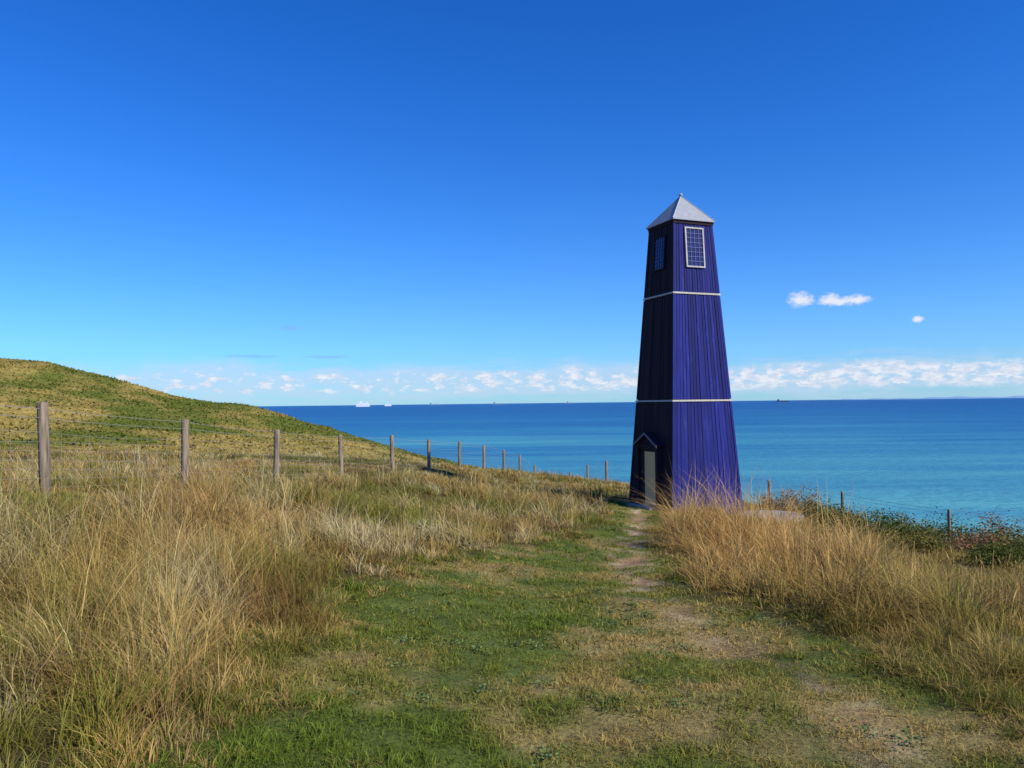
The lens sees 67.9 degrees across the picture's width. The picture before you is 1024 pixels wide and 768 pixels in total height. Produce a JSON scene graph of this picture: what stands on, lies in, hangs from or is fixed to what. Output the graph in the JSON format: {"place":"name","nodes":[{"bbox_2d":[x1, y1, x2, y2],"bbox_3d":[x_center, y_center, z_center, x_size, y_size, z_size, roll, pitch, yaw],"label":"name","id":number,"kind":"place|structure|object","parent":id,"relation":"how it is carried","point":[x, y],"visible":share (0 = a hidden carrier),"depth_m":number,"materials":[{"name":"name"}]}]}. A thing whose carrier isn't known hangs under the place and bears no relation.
{"place":"outdoors","nodes":[
{"label":"outdoors","id":0,"kind":"place"},
{"bbox_2d":[0,359,1023,767],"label":"ground","id":1,"kind":"structure","parent":0,"point":[802,749],"depth_m":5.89,"materials":[{"name":"green plant"}]},
{"bbox_2d":[0,358,593,479],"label":"hillside grass","id":2,"kind":"structure","parent":1,"relation":"on","point":[72,428],"depth_m":69.50,"materials":[{"name":"green plant"}]},
{"bbox_2d":[0,402,607,498],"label":"post and wire fence","id":3,"kind":"object","parent":1,"relation":"on","point":[43,441],"visible":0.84,"depth_m":13.63,"materials":[{"name":"grey wood"}]},
{"bbox_2d":[0,423,1023,767],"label":"tall dry grass","id":4,"kind":"structure","parent":1,"relation":"on","point":[74,579],"depth_m":7.57,"materials":[{"name":"beige plant"}]},
{"bbox_2d":[315,550,937,766],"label":"turf weeds","id":5,"kind":"object","parent":1,"relation":"on","point":[546,753],"visible":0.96,"depth_m":6.24,"materials":[{"name":"green plant"}]},
{"bbox_2d":[626,192,742,512],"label":"blue wooden tower","id":6,"kind":"structure","parent":1,"relation":"on","point":[684,420],"depth_m":23.53,"materials":[{"name":"blue wood"}]},
{"bbox_2d":[652,234,665,271],"bbox_3d":[4.688,-4.144,24.128,0.147,1.100,0.661,0,-2,-21],"label":"window","id":7,"kind":"structure","parent":6,"relation":"in","point":[659,247],"depth_m":24.11,"materials":[{"name":"blue glass"}]},
{"bbox_2d":[684,226,705,267],"bbox_3d":[5.691,-4.257,23.696,0.693,1.270,0.154,0,-2,-21],"label":"window","id":8,"kind":"structure","parent":6,"relation":"in","point":[693,236],"depth_m":23.68,"materials":[{"name":"blue glass"}]},
{"bbox_2d":[745,510,803,520],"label":"concrete slab","id":9,"kind":"structure","parent":1,"relation":"on","point":[776,514],"depth_m":22.91,"materials":[{"name":"grey concrete"}]},
{"bbox_2d":[751,491,798,510],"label":"shrub","id":10,"kind":"object","parent":1,"relation":"on","point":[775,503],"visible":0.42,"depth_m":25.89,"materials":[{"name":"brown plant"}]},
{"bbox_2d":[777,483,825,515],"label":"shrub","id":11,"kind":"object","parent":1,"relation":"on","point":[802,496],"visible":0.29,"depth_m":25.29,"materials":[{"name":"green plant"}]},
{"bbox_2d":[790,498,864,524],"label":"shrub","id":12,"kind":"object","parent":1,"relation":"on","point":[818,510],"visible":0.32,"depth_m":22.68,"materials":[{"name":"green plant"}]},
{"bbox_2d":[791,496,863,519],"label":"shrub","id":13,"kind":"object","parent":1,"relation":"on","point":[828,507],"visible":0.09,"depth_m":24.49,"materials":[{"name":"green plant"}]},
{"bbox_2d":[807,504,882,532],"bbox_3d":[10.138,4.155,23.312,1.767,0.916,1.990,0,-2,-37],"label":"shrub","id":14,"kind":"object","parent":1,"relation":"on","point":[847,513],"visible":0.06,"depth_m":23.35,"materials":[{"name":"green plant"}]},
{"bbox_2d":[815,509,888,538],"bbox_3d":[9.112,3.757,20.346,1.772,0.810,1.695,-2,-2,40],"label":"shrub","id":15,"kind":"object","parent":1,"relation":"on","point":[850,523],"visible":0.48,"depth_m":20.34,"materials":[{"name":"green plant"}]},
{"bbox_2d":[837,503,916,534],"bbox_3d":[11.341,4.285,23.878,2.516,1.274,2.527,-1,-1,0],"label":"shrub","id":16,"kind":"object","parent":1,"relation":"on","point":[875,516],"visible":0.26,"depth_m":23.75,"materials":[{"name":"green plant"}]},
{"bbox_2d":[741,478,1023,545],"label":"post and wire fence","id":17,"kind":"object","parent":1,"relation":"on","point":[948,512],"visible":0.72,"depth_m":22.28,"materials":[{"name":"brown wood"}]},
{"bbox_2d":[868,512,948,537],"bbox_3d":[11.237,4.119,21.793,2.174,1.082,2.537,-1,-2,25],"label":"shrub","id":18,"kind":"object","parent":1,"relation":"on","point":[923,527],"visible":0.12,"depth_m":21.62,"materials":[{"name":"green plant"}]},
{"bbox_2d":[862,513,956,541],"bbox_3d":[10.402,3.837,19.834,2.109,0.923,2.003,0,-2,-35],"label":"shrub","id":19,"kind":"object","parent":1,"relation":"on","point":[899,523],"visible":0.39,"depth_m":19.92,"materials":[{"name":"green plant"}]},
{"bbox_2d":[874,522,952,552],"bbox_3d":[9.602,3.662,18.136,1.898,0.761,1.614,-1,-1,0],"label":"shrub","id":20,"kind":"object","parent":1,"relation":"on","point":[925,541],"visible":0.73,"depth_m":17.89,"materials":[{"name":"green plant"}]},
{"bbox_2d":[888,510,955,539],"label":"shrub","id":21,"kind":"object","parent":1,"relation":"on","point":[918,523],"visible":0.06,"depth_m":23.28,"materials":[{"name":"green plant"}]},
{"bbox_2d":[919,506,987,548],"bbox_3d":[13.078,4.343,22.541,2.504,1.342,2.320,-1,-1,0],"label":"shrub","id":22,"kind":"object","parent":1,"relation":"on","point":[942,528],"visible":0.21,"depth_m":22.39,"materials":[{"name":"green plant"}]},
{"bbox_2d":[930,521,1022,552],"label":"shrub","id":23,"kind":"object","parent":1,"relation":"on","point":[984,536],"visible":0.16,"depth_m":19.72,"materials":[{"name":"green plant"}]},
{"bbox_2d":[932,514,1022,548],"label":"shrub","id":24,"kind":"object","parent":1,"relation":"on","point":[980,530],"visible":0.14,"depth_m":20.62,"materials":[{"name":"green plant"}]},
{"bbox_2d":[938,528,1017,555],"bbox_3d":[11.214,3.832,18.240,2.092,0.812,1.594,-1,-1,0],"label":"shrub","id":25,"kind":"object","parent":1,"relation":"on","point":[983,540],"visible":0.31,"depth_m":18.11,"materials":[{"name":"green plant"}]},
{"bbox_2d":[957,535,1023,571],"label":"shrub","id":26,"kind":"object","parent":1,"relation":"on","point":[989,552],"visible":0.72,"depth_m":15.44,"materials":[{"name":"green plant"}]},
{"bbox_2d":[957,507,1023,544],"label":"shrub","id":27,"kind":"object","parent":1,"relation":"on","point":[1009,528],"visible":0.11,"depth_m":21.86,"materials":[{"name":"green plant"}]},
{"bbox_2d":[978,525,1023,559],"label":"shrub","id":28,"kind":"object","parent":1,"relation":"on","point":[1019,541],"visible":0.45,"depth_m":18.10,"materials":[{"name":"green plant"}]},
{"bbox_2d":[1005,538,1023,560],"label":"shrub","id":29,"kind":"object","parent":1,"relation":"on","point":[1021,548],"visible":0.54,"depth_m":16.47,"materials":[{"name":"green plant"}]},
{"bbox_2d":[0,0,1023,405],"label":"sky","id":30,"kind":"structure","parent":0,"point":[251,202],"materials":[{"name":"blue"}]},
{"bbox_2d":[255,398,1023,543],"bbox_3d":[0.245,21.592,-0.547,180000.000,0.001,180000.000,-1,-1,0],"label":"sea","id":31,"kind":"structure","parent":0,"point":[965,455],"depth_m":392.00,"materials":[{"name":"liquid"}]},
{"bbox_2d":[356,401,369,406],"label":"passenger ferry","id":32,"kind":"object","parent":31,"relation":"on","point":[361,404],"visible":0.94,"depth_m":8986.51,"materials":[{"name":"white"}]},
{"bbox_2d":[842,396,1023,399],"bbox_3d":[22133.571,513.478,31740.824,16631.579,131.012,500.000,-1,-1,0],"label":"distant coast","id":33,"kind":"structure","parent":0,"point":[961,397],"depth_m":31771.10,"materials":[{"name":"blue"}]}
]}

